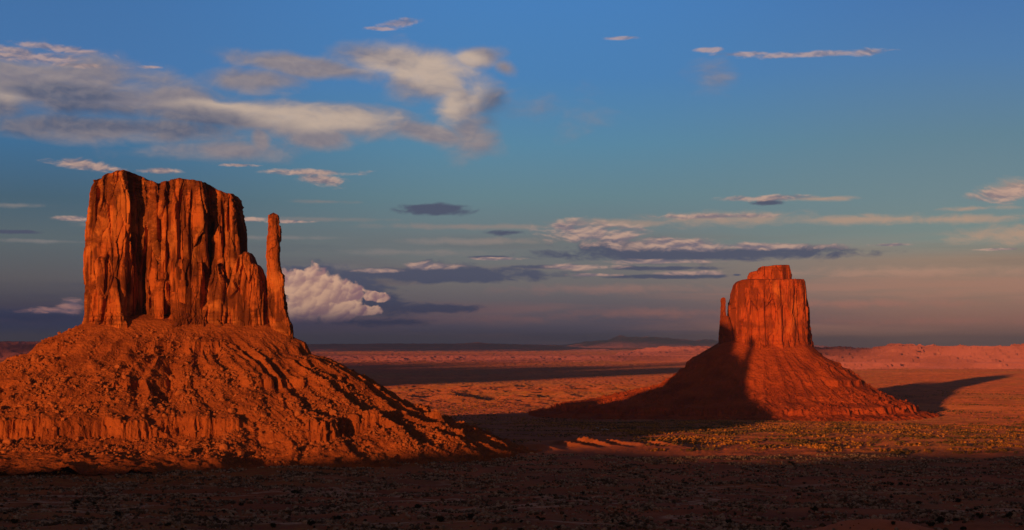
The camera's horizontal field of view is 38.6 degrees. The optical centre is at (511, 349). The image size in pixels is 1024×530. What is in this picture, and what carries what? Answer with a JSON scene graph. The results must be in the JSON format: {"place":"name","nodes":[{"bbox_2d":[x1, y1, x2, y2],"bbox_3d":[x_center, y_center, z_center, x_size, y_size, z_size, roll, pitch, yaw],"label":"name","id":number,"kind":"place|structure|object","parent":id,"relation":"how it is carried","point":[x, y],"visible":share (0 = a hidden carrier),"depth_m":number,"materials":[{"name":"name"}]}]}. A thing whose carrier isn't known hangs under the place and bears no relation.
{"place":"outdoors","nodes":[
{"label":"outdoors","id":0,"kind":"place"},
{"bbox_2d":[294,409,301,416],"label":"boulder","id":1,"kind":"object","parent":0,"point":[298,412],"visible":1,"depth_m":1404.63,"materials":[{"name":"stone"}]},
{"bbox_2d":[307,342,611,350],"bbox_3d":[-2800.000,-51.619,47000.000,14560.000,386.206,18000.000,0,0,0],"label":"hills","id":2,"kind":"structure","parent":0,"point":[473,346],"depth_m":43021.83,"materials":[{"name":"stone"}]},
{"bbox_2d":[317,355,696,361],"bbox_3d":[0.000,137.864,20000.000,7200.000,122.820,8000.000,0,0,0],"label":"hills","id":3,"kind":"structure","parent":0,"point":[462,358],"depth_m":18638.56,"materials":[{"name":"red stone"}]},
{"bbox_2d":[0,347,1023,529],"bbox_3d":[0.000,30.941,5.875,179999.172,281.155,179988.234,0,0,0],"label":"ground","id":4,"kind":"structure","parent":0,"point":[587,377],"depth_m":1362.44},
{"bbox_2d":[0,341,40,359],"bbox_3d":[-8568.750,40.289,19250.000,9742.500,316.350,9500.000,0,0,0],"label":"mesa","id":5,"kind":"structure","parent":4,"relation":"on","point":[9,349],"depth_m":18369.53,"materials":[{"name":"red stone"}]},
{"bbox_2d":[0,170,541,474],"bbox_3d":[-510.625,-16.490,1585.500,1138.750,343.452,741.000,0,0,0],"label":"butte","id":6,"kind":"object","parent":4,"relation":"on","point":[171,257],"visible":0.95,"depth_m":1492.85,"materials":[{"name":"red stone"}]},
{"bbox_2d":[3,438,12,443],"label":"boulder","id":7,"kind":"object","parent":6,"relation":"on","point":[7,440],"visible":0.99,"depth_m":1311.99,"materials":[{"name":"stone"}]},
{"bbox_2d":[31,354,39,360],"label":"boulder","id":8,"kind":"object","parent":6,"relation":"on","point":[34,357],"visible":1,"depth_m":1466.77,"materials":[{"name":"stone"}]},
{"bbox_2d":[47,401,54,406],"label":"boulder","id":9,"kind":"object","parent":6,"relation":"on","point":[50,403],"visible":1,"depth_m":1371.38,"materials":[{"name":"stone"}]},
{"bbox_2d":[174,389,184,396],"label":"boulder","id":10,"kind":"object","parent":6,"relation":"on","point":[179,392],"visible":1,"depth_m":1417.32,"materials":[{"name":"stone"}]},
{"bbox_2d":[219,443,227,449],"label":"boulder","id":11,"kind":"object","parent":6,"relation":"on","point":[223,446],"visible":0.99,"depth_m":1330.17,"materials":[{"name":"stone"}]},
{"bbox_2d":[228,408,235,413],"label":"boulder","id":12,"kind":"object","parent":6,"relation":"on","point":[232,410],"visible":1,"depth_m":1397.30,"materials":[{"name":"stone"}]},
{"bbox_2d":[237,451,243,457],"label":"boulder","id":13,"kind":"object","parent":6,"relation":"on","point":[241,453],"visible":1,"depth_m":1330.30,"materials":[{"name":"stone"}]},
{"bbox_2d":[0,325,530,467],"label":"rubble","id":14,"kind":"object","parent":6,"relation":"on","point":[182,406],"visible":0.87,"depth_m":1410.28,"materials":[{"name":"stone"}]},
{"bbox_2d":[306,520,315,525],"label":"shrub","id":15,"kind":"object","parent":4,"relation":"on","point":[313,522],"visible":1,"depth_m":640.84,"materials":[{"name":"green plant"}]},
{"bbox_2d":[435,516,445,521],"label":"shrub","id":16,"kind":"object","parent":4,"relation":"on","point":[440,518],"visible":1,"depth_m":660.88,"materials":[{"name":"green plant"}]},
{"bbox_2d":[0,471,1015,529],"bbox_3d":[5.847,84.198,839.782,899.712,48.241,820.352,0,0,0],"label":"stones","id":17,"kind":"object","parent":4,"relation":"on","point":[522,496],"visible":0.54,"depth_m":914.62,"materials":[{"name":"brown stone"}]},
{"bbox_2d":[0,452,1023,529],"bbox_3d":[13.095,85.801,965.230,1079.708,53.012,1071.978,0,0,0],"label":"desert scrub","id":18,"kind":"object","parent":4,"relation":"on","point":[100,524],"visible":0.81,"depth_m":949.93,"materials":[{"name":"green plant"}]},
{"bbox_2d":[455,419,731,444],"bbox_3d":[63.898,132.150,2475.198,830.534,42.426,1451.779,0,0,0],"label":"desert scrub","id":19,"kind":"object","parent":4,"relation":"on","point":[568,433],"visible":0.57,"depth_m":2390.63,"materials":[{"name":"green plant"}]},
{"bbox_2d":[399,386,1023,421],"bbox_3d":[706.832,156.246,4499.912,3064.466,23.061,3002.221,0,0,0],"label":"desert scrub","id":20,"kind":"object","parent":4,"relation":"on","point":[960,411],"visible":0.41,"depth_m":4161.08,"materials":[{"name":"green plant"}]},
{"bbox_2d":[528,265,939,420],"bbox_3d":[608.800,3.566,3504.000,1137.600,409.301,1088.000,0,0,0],"label":"butte","id":21,"kind":"object","parent":4,"relation":"on","point":[764,328],"visible":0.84,"depth_m":3368.91,"materials":[{"name":"red stone"}]},
{"bbox_2d":[597,358,936,421],"bbox_3d":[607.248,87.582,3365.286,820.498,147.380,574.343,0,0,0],"label":"rubble","id":22,"kind":"object","parent":21,"relation":"on","point":[746,417],"visible":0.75,"depth_m":3273.69,"materials":[{"name":"brown stone"}]},
{"bbox_2d":[546,421,1023,454],"bbox_3d":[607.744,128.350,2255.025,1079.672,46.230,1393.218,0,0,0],"label":"desert scrub","id":23,"kind":"object","parent":4,"relation":"on","point":[825,446],"visible":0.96,"depth_m":2101.63,"materials":[{"name":"green plant"}]},
{"bbox_2d":[810,506,818,511],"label":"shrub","id":24,"kind":"object","parent":4,"relation":"on","point":[814,508],"visible":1,"depth_m":776.76,"materials":[{"name":"green plant"}]},
{"bbox_2d":[934,516,945,523],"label":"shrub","id":25,"kind":"object","parent":4,"relation":"on","point":[940,519],"visible":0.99,"depth_m":685.23,"materials":[{"name":"green plant"}]},
{"bbox_2d":[974,513,983,518],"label":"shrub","id":26,"kind":"object","parent":4,"relation":"on","point":[979,515],"visible":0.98,"depth_m":721.24,"materials":[{"name":"green plant"}]},
{"bbox_2d":[0,0,1023,347],"label":"sky","id":27,"kind":"structure","parent":0,"point":[540,172],"materials":[{"name":"blue"}]},
{"bbox_2d":[615,346,709,355],"bbox_3d":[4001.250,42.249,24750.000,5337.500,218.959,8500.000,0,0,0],"label":"hills","id":28,"kind":"structure","parent":0,"point":[675,351],"depth_m":24014.90,"materials":[{"name":"red stone"}]},
{"bbox_2d":[563,335,828,347],"bbox_3d":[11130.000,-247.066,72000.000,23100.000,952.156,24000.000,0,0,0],"label":"mountains","id":29,"kind":"structure","parent":0,"point":[619,341],"depth_m":69353.87,"materials":[{"name":"stone"}]},
{"bbox_2d":[814,343,1023,369],"bbox_3d":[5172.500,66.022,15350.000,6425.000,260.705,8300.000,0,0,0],"label":"hills","id":30,"kind":"structure","parent":0,"point":[908,356],"depth_m":13834.01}
]}

